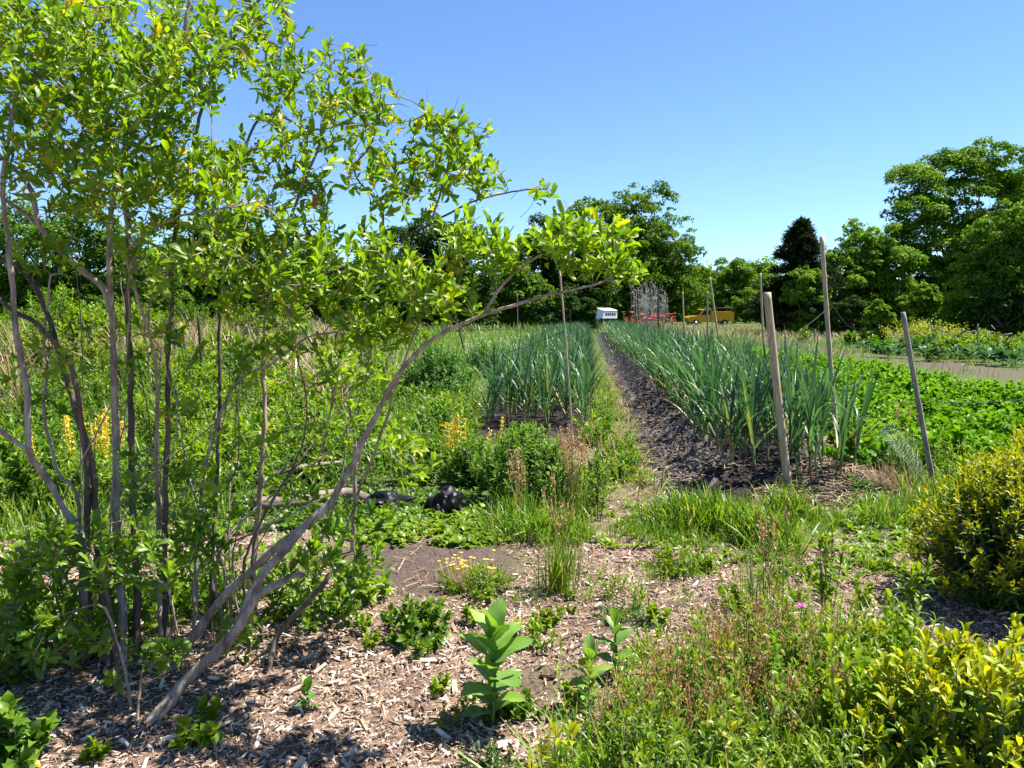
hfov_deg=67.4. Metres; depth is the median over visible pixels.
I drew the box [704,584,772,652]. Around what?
leafy weed
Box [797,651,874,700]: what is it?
leafy weed
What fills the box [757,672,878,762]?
leafy weed
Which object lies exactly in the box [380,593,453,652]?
weed
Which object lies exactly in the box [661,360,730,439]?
garlic plant
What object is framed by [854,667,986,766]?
leafy weed
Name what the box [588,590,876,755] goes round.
seed grass
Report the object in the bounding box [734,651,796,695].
leafy weed
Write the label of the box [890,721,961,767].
leafy weed
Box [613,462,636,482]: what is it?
weed clump
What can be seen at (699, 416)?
garlic plant
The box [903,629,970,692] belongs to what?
leafy weed
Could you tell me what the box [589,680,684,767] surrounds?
leafy weed
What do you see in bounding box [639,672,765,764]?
leafy weed
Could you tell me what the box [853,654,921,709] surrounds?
leafy weed
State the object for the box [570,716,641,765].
leafy weed
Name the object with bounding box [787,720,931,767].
leafy weed
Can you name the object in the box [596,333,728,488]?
weed fabric
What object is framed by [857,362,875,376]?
potato plant
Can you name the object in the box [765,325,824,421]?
garlic plant
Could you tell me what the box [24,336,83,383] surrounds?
weed clump
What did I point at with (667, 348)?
garlic plant
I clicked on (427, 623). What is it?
weed seedling
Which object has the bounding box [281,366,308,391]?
weed clump
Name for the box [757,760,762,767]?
leafy weed
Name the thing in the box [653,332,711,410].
garlic plant
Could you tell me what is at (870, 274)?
broadleaf tree
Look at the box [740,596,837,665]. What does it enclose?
leafy weed
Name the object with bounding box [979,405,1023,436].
potato plant
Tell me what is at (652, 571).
grass tuft
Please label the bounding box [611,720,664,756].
leafy weed
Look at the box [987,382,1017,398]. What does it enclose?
potato plant
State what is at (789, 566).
weed seedling
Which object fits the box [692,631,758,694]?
leafy weed
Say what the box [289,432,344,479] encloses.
weed clump
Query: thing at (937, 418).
potato plant
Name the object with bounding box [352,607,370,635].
weed
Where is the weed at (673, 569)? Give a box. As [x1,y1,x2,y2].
[634,545,720,581]
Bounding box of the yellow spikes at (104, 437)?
[31,409,126,484]
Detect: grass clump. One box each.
[488,446,559,519]
[509,466,602,596]
[533,424,607,517]
[712,497,833,620]
[855,455,915,492]
[869,397,949,483]
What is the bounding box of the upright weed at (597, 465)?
[584,442,609,520]
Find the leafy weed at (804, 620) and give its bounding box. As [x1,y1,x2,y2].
[727,615,814,709]
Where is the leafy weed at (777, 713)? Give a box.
[735,685,813,765]
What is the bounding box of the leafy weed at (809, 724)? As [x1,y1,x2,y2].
[787,681,849,751]
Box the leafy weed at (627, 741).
[600,717,666,767]
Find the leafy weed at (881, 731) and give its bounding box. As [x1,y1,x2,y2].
[858,726,932,756]
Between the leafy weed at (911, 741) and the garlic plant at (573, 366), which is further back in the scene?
the garlic plant at (573, 366)
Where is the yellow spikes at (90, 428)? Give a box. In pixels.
[78,406,138,472]
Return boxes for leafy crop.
[793,325,812,341]
[796,332,808,340]
[839,330,856,344]
[851,329,867,346]
[857,330,880,343]
[865,334,880,350]
[873,336,895,353]
[913,335,923,350]
[920,344,943,360]
[928,327,943,339]
[935,336,958,357]
[943,337,964,357]
[952,328,972,337]
[956,333,976,343]
[958,332,989,358]
[962,338,985,359]
[965,333,983,340]
[975,328,989,339]
[980,331,991,339]
[989,332,1004,342]
[992,334,1019,352]
[1013,332,1023,342]
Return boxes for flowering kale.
[879,324,916,351]
[880,323,912,346]
[891,319,925,338]
[897,324,921,352]
[907,318,927,339]
[912,319,938,350]
[917,317,943,343]
[927,322,955,347]
[940,321,969,343]
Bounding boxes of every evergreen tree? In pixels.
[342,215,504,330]
[498,211,622,326]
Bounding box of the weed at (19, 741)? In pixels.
[0,690,60,767]
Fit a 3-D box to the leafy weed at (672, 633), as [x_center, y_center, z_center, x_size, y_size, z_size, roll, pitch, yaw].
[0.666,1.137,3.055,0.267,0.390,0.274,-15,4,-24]
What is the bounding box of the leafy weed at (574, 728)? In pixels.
[520,713,639,767]
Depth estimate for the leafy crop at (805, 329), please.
38.80 m
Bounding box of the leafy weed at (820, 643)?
[781,637,854,682]
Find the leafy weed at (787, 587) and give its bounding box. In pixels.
[713,568,812,637]
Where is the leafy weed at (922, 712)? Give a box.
[878,697,973,759]
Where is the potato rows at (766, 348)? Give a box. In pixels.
[742,347,807,357]
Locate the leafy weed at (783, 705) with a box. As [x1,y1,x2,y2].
[721,683,815,751]
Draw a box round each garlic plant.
[464,364,505,425]
[473,353,518,415]
[474,339,509,418]
[479,342,526,409]
[480,364,495,420]
[481,340,504,412]
[483,347,509,422]
[484,368,503,406]
[487,357,536,422]
[488,337,521,408]
[488,339,527,424]
[488,352,516,418]
[490,344,536,402]
[491,336,529,387]
[491,351,524,415]
[497,342,541,424]
[501,361,516,420]
[504,346,555,419]
[506,353,538,421]
[514,351,537,418]
[514,357,553,422]
[515,336,538,406]
[521,348,548,415]
[522,331,559,402]
[526,354,547,414]
[527,356,549,425]
[530,346,573,421]
[531,356,542,399]
[532,351,549,414]
[533,329,562,363]
[536,336,559,423]
[536,342,571,411]
[537,332,563,378]
[538,349,572,407]
[542,336,562,393]
[542,341,551,387]
[545,341,588,417]
[545,358,571,416]
[548,346,585,414]
[548,368,591,424]
[550,341,581,399]
[553,348,582,421]
[555,345,573,400]
[555,358,598,419]
[557,356,564,397]
[562,339,605,378]
[563,343,583,419]
[563,347,604,421]
[563,360,593,422]
[570,353,611,410]
[571,355,591,414]
[575,342,591,380]
[578,335,608,365]
[578,337,603,371]
[585,354,612,401]
[588,355,609,402]
[632,324,682,393]
[637,338,680,396]
[642,329,675,388]
[647,331,666,391]
[649,328,676,390]
[651,323,676,399]
[651,335,693,405]
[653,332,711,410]
[653,342,721,392]
[655,333,676,385]
[656,324,683,374]
[659,330,693,380]
[660,336,688,412]
[660,339,677,397]
[660,340,673,402]
[661,345,733,440]
[661,355,679,407]
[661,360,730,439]
[662,354,719,433]
[663,361,698,409]
[664,327,716,415]
[664,329,687,392]
[664,342,711,423]
[668,372,688,417]
[670,334,747,442]
[670,350,709,427]
[674,322,708,411]
[675,325,717,414]
[678,351,742,452]
[679,320,688,348]
[679,339,718,418]
[682,340,703,396]
[683,336,722,389]
[690,358,746,454]
[692,341,730,434]
[692,350,722,446]
[694,353,745,438]
[697,328,735,366]
[698,369,737,440]
[698,378,767,455]
[705,334,769,448]
[705,345,762,404]
[708,334,748,371]
[714,325,736,368]
[714,336,760,366]
[714,338,738,436]
[714,359,761,464]
[716,350,786,467]
[718,342,750,417]
[718,356,746,439]
[718,370,759,467]
[719,338,767,409]
[719,354,800,461]
[719,371,734,436]
[724,349,759,451]
[728,352,770,443]
[730,335,763,421]
[730,357,793,447]
[731,325,755,367]
[731,352,769,454]
[738,345,759,405]
[739,333,765,375]
[742,343,791,387]
[743,335,810,449]
[744,350,766,424]
[746,370,799,458]
[747,332,811,435]
[759,346,832,426]
[759,369,783,450]
[760,374,798,460]
[762,343,816,440]
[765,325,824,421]
[770,346,834,408]
[772,344,852,463]
[772,372,817,461]
[779,354,833,463]
[779,359,815,474]
[780,345,792,436]
[785,331,848,472]
[786,368,843,475]
[788,342,846,453]
[800,373,822,445]
[812,346,869,457]
[816,365,835,459]
[826,364,886,469]
[828,375,860,476]
[847,368,881,463]
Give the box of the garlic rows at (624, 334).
[505,319,722,384]
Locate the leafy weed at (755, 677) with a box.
[736,660,823,704]
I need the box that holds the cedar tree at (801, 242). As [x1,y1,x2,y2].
[744,214,853,333]
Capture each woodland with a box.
[0,250,666,324]
[660,255,844,317]
[813,271,962,330]
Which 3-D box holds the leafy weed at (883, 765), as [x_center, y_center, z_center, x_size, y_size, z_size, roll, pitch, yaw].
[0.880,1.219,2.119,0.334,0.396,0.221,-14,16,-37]
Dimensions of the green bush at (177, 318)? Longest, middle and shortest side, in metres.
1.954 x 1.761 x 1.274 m
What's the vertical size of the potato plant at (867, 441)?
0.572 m
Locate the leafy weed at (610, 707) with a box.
[585,673,640,721]
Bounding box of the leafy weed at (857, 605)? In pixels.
[784,601,864,645]
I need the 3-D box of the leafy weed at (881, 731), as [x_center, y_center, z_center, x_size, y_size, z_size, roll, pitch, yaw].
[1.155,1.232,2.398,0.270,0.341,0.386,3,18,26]
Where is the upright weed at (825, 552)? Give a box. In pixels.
[808,512,853,613]
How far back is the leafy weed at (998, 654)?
2.78 m
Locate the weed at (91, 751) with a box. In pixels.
[76,736,113,763]
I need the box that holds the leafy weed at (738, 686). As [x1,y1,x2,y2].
[643,651,758,751]
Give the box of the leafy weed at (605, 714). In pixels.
[571,688,627,756]
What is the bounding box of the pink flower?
[797,603,805,630]
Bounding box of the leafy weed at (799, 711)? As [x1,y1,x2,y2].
[769,696,820,730]
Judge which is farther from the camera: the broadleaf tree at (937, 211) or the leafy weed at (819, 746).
the broadleaf tree at (937, 211)
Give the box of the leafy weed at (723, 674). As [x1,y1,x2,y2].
[717,670,806,741]
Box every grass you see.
[0,310,387,415]
[0,317,534,411]
[0,353,936,578]
[308,320,1023,369]
[446,585,1023,767]
[584,355,674,501]
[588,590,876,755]
[628,322,1014,343]
[787,338,1023,377]
[887,448,1004,506]
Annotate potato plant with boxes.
[801,357,813,368]
[811,360,824,368]
[824,422,890,469]
[825,415,864,441]
[826,407,854,430]
[829,385,859,401]
[829,391,859,401]
[830,397,875,420]
[830,401,879,429]
[832,416,884,446]
[834,421,873,453]
[835,366,852,373]
[835,373,848,390]
[838,411,882,426]
[844,369,876,390]
[845,355,854,364]
[845,423,896,471]
[846,367,861,380]
[848,359,857,369]
[848,367,866,379]
[848,379,860,391]
[853,388,893,417]
[854,381,869,393]
[857,358,884,369]
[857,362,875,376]
[858,376,887,392]
[860,369,883,386]
[861,421,903,437]
[864,383,881,405]
[864,415,897,433]
[867,369,891,376]
[870,373,900,382]
[872,391,898,413]
[873,434,947,473]
[874,376,895,390]
[874,384,895,406]
[874,430,892,456]
[876,365,891,372]
[876,430,923,461]
[879,381,890,397]
[879,404,900,422]
[882,361,895,370]
[882,366,908,380]
[884,372,909,387]
[886,409,933,431]
[887,378,912,400]
[888,386,903,399]
[888,400,914,415]
[889,363,907,371]
[892,375,908,386]
[893,393,927,409]
[893,413,929,441]
[894,379,913,399]
[896,406,925,424]
[896,425,946,457]
[897,409,949,441]
[899,402,940,424]
[903,429,935,444]
[908,368,932,386]
[909,375,922,385]
[911,394,934,416]
[915,419,948,444]
[919,371,930,381]
[919,382,947,400]
[919,390,949,407]
[921,378,949,397]
[925,394,957,413]
[926,386,950,406]
[926,403,957,423]
[930,424,984,465]
[931,408,981,436]
[933,370,951,379]
[935,397,963,405]
[937,371,948,385]
[937,378,944,387]
[939,430,988,453]
[940,419,984,446]
[943,379,958,393]
[943,406,977,437]
[944,382,978,397]
[948,384,987,407]
[949,390,969,405]
[949,405,980,420]
[951,379,974,389]
[953,380,974,389]
[954,399,967,419]
[958,411,1011,444]
[963,440,997,462]
[964,396,1006,428]
[967,392,998,408]
[968,436,1004,455]
[971,378,982,390]
[972,382,1000,399]
[972,394,987,414]
[972,410,1013,435]
[973,408,1007,434]
[975,379,991,394]
[975,379,1002,398]
[975,418,1008,436]
[976,401,1015,423]
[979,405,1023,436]
[981,391,1021,409]
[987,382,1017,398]
[990,430,1018,441]
[994,388,1016,416]
[998,380,1023,398]
[999,380,1023,399]
[999,398,1016,414]
[1006,413,1020,434]
[1010,392,1023,417]
[1012,404,1022,418]
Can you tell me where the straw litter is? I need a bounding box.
[363,359,916,590]
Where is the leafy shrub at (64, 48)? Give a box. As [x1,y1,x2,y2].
[0,0,649,726]
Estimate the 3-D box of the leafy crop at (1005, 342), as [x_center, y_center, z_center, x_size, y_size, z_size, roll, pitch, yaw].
[16.362,-1.241,25.588,0.934,0.976,1.020,-6,9,-13]
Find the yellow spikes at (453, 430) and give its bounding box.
[440,413,504,478]
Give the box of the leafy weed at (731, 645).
[680,634,740,698]
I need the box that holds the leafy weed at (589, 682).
[550,634,666,765]
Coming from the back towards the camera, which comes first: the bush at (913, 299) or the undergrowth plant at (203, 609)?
the bush at (913, 299)
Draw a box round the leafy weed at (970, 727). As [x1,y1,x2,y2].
[894,703,975,767]
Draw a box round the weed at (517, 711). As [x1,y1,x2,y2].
[495,687,547,721]
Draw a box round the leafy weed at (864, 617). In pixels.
[854,613,928,652]
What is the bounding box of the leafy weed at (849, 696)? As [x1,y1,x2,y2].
[804,687,876,751]
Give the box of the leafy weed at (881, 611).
[820,590,904,641]
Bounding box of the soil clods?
[478,425,897,513]
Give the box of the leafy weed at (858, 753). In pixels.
[821,738,915,767]
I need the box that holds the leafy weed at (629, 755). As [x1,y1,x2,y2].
[606,707,697,767]
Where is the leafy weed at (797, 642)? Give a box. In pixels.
[754,617,829,658]
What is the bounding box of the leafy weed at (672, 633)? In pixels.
[638,618,709,669]
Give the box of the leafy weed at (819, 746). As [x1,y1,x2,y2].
[803,715,934,767]
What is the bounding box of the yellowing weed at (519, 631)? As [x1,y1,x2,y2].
[512,615,525,650]
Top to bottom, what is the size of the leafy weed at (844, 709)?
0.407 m
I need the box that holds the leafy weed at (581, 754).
[564,731,638,767]
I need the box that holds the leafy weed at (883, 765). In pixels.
[788,758,885,767]
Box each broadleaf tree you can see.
[0,194,191,325]
[145,210,303,326]
[283,239,353,323]
[481,263,556,327]
[571,179,714,323]
[673,288,731,321]
[689,256,770,321]
[726,257,749,268]
[778,264,832,333]
[819,217,929,332]
[878,136,1023,328]
[932,198,1023,338]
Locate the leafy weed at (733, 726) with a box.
[677,705,805,767]
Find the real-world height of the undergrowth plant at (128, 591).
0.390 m
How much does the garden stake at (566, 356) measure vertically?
2.170 m
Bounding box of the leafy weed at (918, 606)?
[825,599,944,671]
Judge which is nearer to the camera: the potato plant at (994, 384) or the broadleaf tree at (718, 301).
the potato plant at (994, 384)
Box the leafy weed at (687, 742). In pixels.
[658,726,714,767]
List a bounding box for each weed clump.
[0,340,27,366]
[0,360,16,395]
[0,397,9,422]
[0,410,5,426]
[0,417,42,438]
[0,428,48,501]
[0,431,45,487]
[0,448,73,522]
[4,454,66,491]
[15,385,60,420]
[19,409,65,461]
[22,374,89,417]
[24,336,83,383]
[28,445,103,511]
[37,366,83,398]
[50,400,74,422]
[53,417,88,445]
[55,450,122,499]
[58,396,110,430]
[76,457,127,509]
[77,369,110,406]
[78,410,111,438]
[79,337,123,385]
[104,361,146,393]
[118,340,164,388]
[118,390,147,425]
[121,332,160,355]
[126,473,179,514]
[127,390,193,451]
[139,373,176,403]
[142,430,227,494]
[149,355,180,386]
[159,411,222,468]
[161,359,207,396]
[170,347,199,372]
[171,378,216,418]
[176,359,230,396]
[177,400,231,449]
[180,395,234,425]
[182,348,209,370]
[185,359,214,382]
[188,335,231,361]
[190,410,277,487]
[191,391,215,421]
[192,380,230,417]
[196,341,238,382]
[205,380,242,415]
[206,371,237,393]
[207,436,256,480]
[225,335,255,359]
[241,397,302,457]
[245,352,271,378]
[248,378,294,421]
[251,354,279,387]
[256,381,300,411]
[260,405,304,448]
[267,398,305,416]
[272,405,336,456]
[273,385,327,418]
[276,421,345,484]
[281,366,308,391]
[287,350,317,383]
[288,417,362,475]
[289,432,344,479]
[315,375,355,399]
[320,399,349,421]
[332,400,391,445]
[340,360,363,394]
[350,401,412,466]
[354,394,386,427]
[361,381,379,409]
[364,373,399,402]
[374,387,410,408]
[375,382,415,406]
[393,384,424,413]
[401,434,450,483]
[407,397,470,441]
[408,405,443,436]
[435,388,470,424]
[569,474,611,508]
[572,408,607,437]
[573,462,620,496]
[579,452,617,489]
[581,423,608,444]
[584,400,602,418]
[588,396,603,411]
[590,406,612,422]
[596,389,621,404]
[596,419,616,437]
[598,376,611,391]
[598,439,619,457]
[600,412,614,425]
[601,430,635,460]
[601,447,637,480]
[602,448,635,474]
[604,457,621,480]
[611,406,626,421]
[611,430,636,448]
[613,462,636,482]
[615,443,644,471]
[629,466,657,486]
[927,460,955,491]
[930,437,971,477]
[938,446,958,471]
[938,453,962,483]
[939,451,985,500]
[939,466,969,503]
[977,442,1014,460]
[981,440,1014,467]
[989,433,1013,455]
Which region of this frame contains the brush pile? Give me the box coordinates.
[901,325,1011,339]
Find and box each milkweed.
[295,674,318,709]
[457,597,534,725]
[568,633,612,709]
[597,604,633,676]
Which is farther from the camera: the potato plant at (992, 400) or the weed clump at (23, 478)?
the potato plant at (992, 400)
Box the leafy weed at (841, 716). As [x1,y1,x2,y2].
[765,671,890,767]
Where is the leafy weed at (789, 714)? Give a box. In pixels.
[700,673,795,753]
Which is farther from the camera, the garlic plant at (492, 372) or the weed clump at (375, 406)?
the garlic plant at (492, 372)
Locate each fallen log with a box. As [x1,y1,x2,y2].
[254,460,340,481]
[254,488,369,511]
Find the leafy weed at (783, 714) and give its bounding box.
[773,708,822,756]
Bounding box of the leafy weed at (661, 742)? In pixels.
[612,664,735,767]
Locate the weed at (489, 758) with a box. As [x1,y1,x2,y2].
[456,737,516,767]
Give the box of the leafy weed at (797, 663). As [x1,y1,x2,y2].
[789,619,869,694]
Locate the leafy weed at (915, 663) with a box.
[859,653,1013,749]
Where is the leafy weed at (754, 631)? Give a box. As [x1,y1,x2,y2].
[670,624,764,676]
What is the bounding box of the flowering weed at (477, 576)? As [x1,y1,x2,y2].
[436,549,515,596]
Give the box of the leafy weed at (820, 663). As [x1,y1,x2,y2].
[720,640,827,726]
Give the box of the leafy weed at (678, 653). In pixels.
[606,647,700,734]
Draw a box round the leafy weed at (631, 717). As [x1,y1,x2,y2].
[619,676,756,767]
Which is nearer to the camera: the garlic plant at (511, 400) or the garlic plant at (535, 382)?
the garlic plant at (511, 400)
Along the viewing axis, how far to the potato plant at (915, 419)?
9.43 m
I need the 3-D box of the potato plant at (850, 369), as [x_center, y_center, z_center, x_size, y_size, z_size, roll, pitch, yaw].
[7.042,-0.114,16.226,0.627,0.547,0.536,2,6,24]
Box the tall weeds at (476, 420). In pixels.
[349,363,489,471]
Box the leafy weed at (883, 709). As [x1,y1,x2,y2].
[853,679,927,739]
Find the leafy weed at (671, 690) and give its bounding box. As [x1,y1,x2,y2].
[637,661,691,733]
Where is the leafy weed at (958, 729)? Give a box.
[889,694,996,764]
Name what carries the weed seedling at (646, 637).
on the ground at (426, 556)
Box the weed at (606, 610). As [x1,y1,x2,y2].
[589,596,664,632]
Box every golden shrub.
[848,612,1023,767]
[905,442,1023,613]
[970,424,1023,500]
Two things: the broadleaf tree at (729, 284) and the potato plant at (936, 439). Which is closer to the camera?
the potato plant at (936, 439)
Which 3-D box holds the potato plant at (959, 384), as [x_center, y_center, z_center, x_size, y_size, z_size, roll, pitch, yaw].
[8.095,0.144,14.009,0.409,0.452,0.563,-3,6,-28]
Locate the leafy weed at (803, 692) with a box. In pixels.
[726,660,820,767]
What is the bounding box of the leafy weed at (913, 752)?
[900,734,977,763]
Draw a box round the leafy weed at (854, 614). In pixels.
[831,595,912,646]
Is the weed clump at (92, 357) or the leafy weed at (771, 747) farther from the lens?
the weed clump at (92, 357)
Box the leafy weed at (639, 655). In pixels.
[632,607,715,704]
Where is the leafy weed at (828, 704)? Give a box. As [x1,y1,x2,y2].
[818,682,902,767]
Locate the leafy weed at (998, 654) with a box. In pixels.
[981,637,1023,662]
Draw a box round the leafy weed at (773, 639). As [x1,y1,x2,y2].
[704,633,836,701]
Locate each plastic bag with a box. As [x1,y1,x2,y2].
[357,490,416,509]
[424,485,467,516]
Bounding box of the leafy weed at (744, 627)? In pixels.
[691,602,771,655]
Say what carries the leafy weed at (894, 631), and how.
on the ground at (426, 556)
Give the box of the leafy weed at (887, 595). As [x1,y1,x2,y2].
[877,588,973,666]
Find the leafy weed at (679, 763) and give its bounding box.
[623,713,764,767]
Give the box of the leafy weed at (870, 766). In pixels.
[862,763,877,767]
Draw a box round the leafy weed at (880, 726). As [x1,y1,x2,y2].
[783,703,904,767]
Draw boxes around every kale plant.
[855,339,874,348]
[868,343,888,353]
[882,342,906,354]
[913,344,949,358]
[944,345,969,357]
[957,343,985,358]
[971,341,1014,360]
[981,335,1000,346]
[985,346,1023,363]
[1010,345,1023,360]
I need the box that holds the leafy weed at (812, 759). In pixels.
[786,743,822,767]
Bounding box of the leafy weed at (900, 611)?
[859,600,908,645]
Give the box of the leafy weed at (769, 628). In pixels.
[749,613,807,643]
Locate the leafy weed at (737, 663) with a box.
[685,642,783,713]
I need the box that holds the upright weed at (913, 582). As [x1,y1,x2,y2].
[886,548,938,629]
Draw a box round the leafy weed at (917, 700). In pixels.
[894,676,970,737]
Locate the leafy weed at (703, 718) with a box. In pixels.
[685,703,774,752]
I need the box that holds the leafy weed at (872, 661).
[833,645,882,689]
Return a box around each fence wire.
[478,331,562,358]
[777,309,826,344]
[921,399,1021,402]
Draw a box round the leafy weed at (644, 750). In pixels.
[598,727,696,767]
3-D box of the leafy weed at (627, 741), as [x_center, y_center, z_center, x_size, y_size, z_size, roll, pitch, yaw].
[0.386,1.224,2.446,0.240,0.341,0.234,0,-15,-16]
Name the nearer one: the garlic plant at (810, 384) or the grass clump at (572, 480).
the grass clump at (572, 480)
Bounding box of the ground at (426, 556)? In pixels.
[0,316,1023,767]
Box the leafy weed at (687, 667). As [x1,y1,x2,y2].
[664,654,743,719]
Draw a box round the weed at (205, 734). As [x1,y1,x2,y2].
[168,693,226,750]
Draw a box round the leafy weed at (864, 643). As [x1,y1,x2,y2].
[854,617,886,650]
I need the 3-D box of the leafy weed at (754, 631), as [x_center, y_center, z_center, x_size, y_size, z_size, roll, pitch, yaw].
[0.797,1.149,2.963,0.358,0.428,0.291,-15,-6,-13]
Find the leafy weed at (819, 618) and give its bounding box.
[807,603,856,635]
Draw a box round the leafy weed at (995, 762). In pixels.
[989,760,1002,767]
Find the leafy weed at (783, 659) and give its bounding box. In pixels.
[742,657,787,694]
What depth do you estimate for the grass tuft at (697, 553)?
4.79 m
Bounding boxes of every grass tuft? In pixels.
[494,586,525,605]
[513,571,548,610]
[525,572,548,587]
[567,578,599,604]
[570,551,617,589]
[579,577,613,601]
[586,583,617,600]
[611,597,653,622]
[612,559,651,596]
[640,566,661,581]
[642,556,667,576]
[660,574,703,606]
[674,530,736,572]
[678,542,718,579]
[724,530,770,564]
[725,572,770,601]
[807,574,847,597]
[842,540,895,574]
[846,590,869,612]
[864,539,907,572]
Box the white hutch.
[596,308,617,331]
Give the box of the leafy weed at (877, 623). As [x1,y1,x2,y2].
[860,617,918,668]
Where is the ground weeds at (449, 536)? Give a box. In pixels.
[342,498,938,587]
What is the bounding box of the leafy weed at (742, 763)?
[727,750,756,767]
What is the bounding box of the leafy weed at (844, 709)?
[789,673,865,747]
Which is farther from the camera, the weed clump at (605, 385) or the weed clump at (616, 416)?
the weed clump at (605, 385)
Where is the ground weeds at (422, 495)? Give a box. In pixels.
[0,474,918,540]
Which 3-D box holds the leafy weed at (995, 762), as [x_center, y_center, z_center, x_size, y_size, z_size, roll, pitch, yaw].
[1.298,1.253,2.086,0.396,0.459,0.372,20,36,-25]
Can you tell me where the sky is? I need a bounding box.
[0,0,1023,288]
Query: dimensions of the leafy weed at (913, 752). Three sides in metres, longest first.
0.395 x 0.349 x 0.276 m
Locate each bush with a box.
[0,303,26,326]
[0,312,37,338]
[1,282,117,367]
[10,300,136,377]
[19,299,67,333]
[78,300,131,325]
[108,301,161,343]
[114,296,156,327]
[142,308,168,323]
[155,310,196,329]
[157,296,217,336]
[187,325,252,351]
[196,303,279,340]
[258,304,320,334]
[269,318,316,357]
[277,319,312,346]
[325,316,356,345]
[336,329,397,374]
[361,313,398,345]
[393,321,432,349]
[398,341,477,402]
[441,432,506,488]
[459,336,516,376]
[469,420,577,508]
[532,294,603,330]
[730,287,765,323]
[759,299,819,332]
[816,295,870,333]
[861,298,896,342]
[895,281,956,334]
[960,291,1023,337]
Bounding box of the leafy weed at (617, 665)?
[611,649,671,709]
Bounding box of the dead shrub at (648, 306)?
[629,282,670,330]
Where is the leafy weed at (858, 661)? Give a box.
[802,632,940,766]
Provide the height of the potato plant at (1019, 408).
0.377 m
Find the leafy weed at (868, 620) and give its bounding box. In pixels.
[815,613,892,666]
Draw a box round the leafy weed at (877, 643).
[810,623,909,687]
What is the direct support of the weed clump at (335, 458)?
on the ground at (426, 556)
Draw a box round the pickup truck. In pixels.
[682,307,733,325]
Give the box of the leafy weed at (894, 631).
[855,614,907,668]
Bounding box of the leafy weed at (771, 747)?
[696,695,781,767]
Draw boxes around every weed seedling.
[360,611,372,625]
[361,629,380,651]
[410,638,433,659]
[419,614,437,637]
[428,671,451,698]
[433,702,462,731]
[459,629,473,641]
[459,682,480,712]
[460,600,478,623]
[472,585,496,603]
[479,704,495,725]
[486,689,516,714]
[525,615,545,650]
[528,610,545,622]
[533,624,558,652]
[534,614,552,629]
[538,603,563,626]
[553,602,566,619]
[560,678,584,712]
[564,588,576,599]
[566,603,578,613]
[601,576,617,600]
[616,574,627,589]
[618,645,631,674]
[628,652,639,668]
[629,584,647,611]
[632,635,653,659]
[634,622,663,649]
[644,596,673,624]
[656,573,668,583]
[688,607,699,631]
[691,550,714,570]
[717,582,742,609]
[736,593,754,608]
[771,551,799,577]
[790,588,804,601]
[799,562,819,581]
[850,581,875,607]
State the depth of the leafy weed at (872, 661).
2.74 m
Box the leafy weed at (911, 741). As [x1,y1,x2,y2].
[799,720,950,767]
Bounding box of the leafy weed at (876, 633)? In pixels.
[836,627,921,665]
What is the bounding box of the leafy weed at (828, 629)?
[813,623,869,678]
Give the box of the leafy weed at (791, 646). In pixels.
[767,636,824,656]
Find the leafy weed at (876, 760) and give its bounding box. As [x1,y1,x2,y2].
[812,744,888,767]
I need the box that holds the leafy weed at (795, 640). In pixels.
[757,612,838,667]
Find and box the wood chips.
[0,498,1023,767]
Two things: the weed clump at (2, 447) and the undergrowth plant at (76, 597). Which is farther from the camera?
the weed clump at (2, 447)
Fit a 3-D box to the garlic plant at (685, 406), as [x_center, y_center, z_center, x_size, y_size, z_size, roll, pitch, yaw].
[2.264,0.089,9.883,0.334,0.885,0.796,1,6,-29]
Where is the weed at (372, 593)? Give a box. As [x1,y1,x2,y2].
[344,553,393,605]
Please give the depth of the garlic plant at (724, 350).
10.63 m
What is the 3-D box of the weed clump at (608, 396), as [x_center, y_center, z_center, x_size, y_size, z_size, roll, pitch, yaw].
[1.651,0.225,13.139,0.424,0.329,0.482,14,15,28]
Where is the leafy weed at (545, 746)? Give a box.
[535,696,672,767]
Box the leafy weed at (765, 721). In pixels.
[704,691,787,767]
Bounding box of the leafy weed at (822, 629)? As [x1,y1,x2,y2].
[811,624,886,689]
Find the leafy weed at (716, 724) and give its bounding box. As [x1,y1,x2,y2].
[691,700,764,767]
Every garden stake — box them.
[197,316,202,369]
[455,311,465,353]
[517,296,517,331]
[559,271,573,443]
[657,290,658,327]
[667,305,668,329]
[682,292,684,329]
[706,291,708,337]
[709,277,719,342]
[759,273,764,366]
[763,292,791,485]
[820,236,837,445]
[900,312,935,494]
[977,324,978,342]
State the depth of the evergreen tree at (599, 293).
71.42 m
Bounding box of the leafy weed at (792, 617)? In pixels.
[779,587,883,676]
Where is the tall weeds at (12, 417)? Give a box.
[0,333,485,507]
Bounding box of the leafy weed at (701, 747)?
[695,744,723,767]
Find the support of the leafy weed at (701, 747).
on the ground at (426, 556)
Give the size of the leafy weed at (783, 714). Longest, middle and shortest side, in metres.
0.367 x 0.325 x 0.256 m
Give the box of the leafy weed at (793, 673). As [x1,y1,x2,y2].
[708,662,794,718]
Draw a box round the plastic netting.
[879,422,927,486]
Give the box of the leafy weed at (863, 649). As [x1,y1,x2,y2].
[834,645,885,702]
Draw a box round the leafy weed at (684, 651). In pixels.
[626,637,693,691]
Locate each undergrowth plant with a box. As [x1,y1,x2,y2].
[0,538,35,596]
[0,550,46,681]
[0,552,37,622]
[0,586,56,687]
[0,596,25,669]
[9,525,78,619]
[18,563,129,649]
[52,544,157,656]
[54,583,133,659]
[74,585,132,643]
[88,583,152,654]
[90,529,179,606]
[110,535,170,611]
[127,568,189,635]
[146,545,187,602]
[167,543,228,605]
[168,522,221,608]
[169,550,234,628]
[176,563,219,607]
[185,513,242,587]
[204,550,250,594]
[206,539,280,611]
[226,543,304,623]
[250,531,309,602]
[262,539,318,623]
[269,558,341,614]
[283,555,365,631]
[291,527,374,620]
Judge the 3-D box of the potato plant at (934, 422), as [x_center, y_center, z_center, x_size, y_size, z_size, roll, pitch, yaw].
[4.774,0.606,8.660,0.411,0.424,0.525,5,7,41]

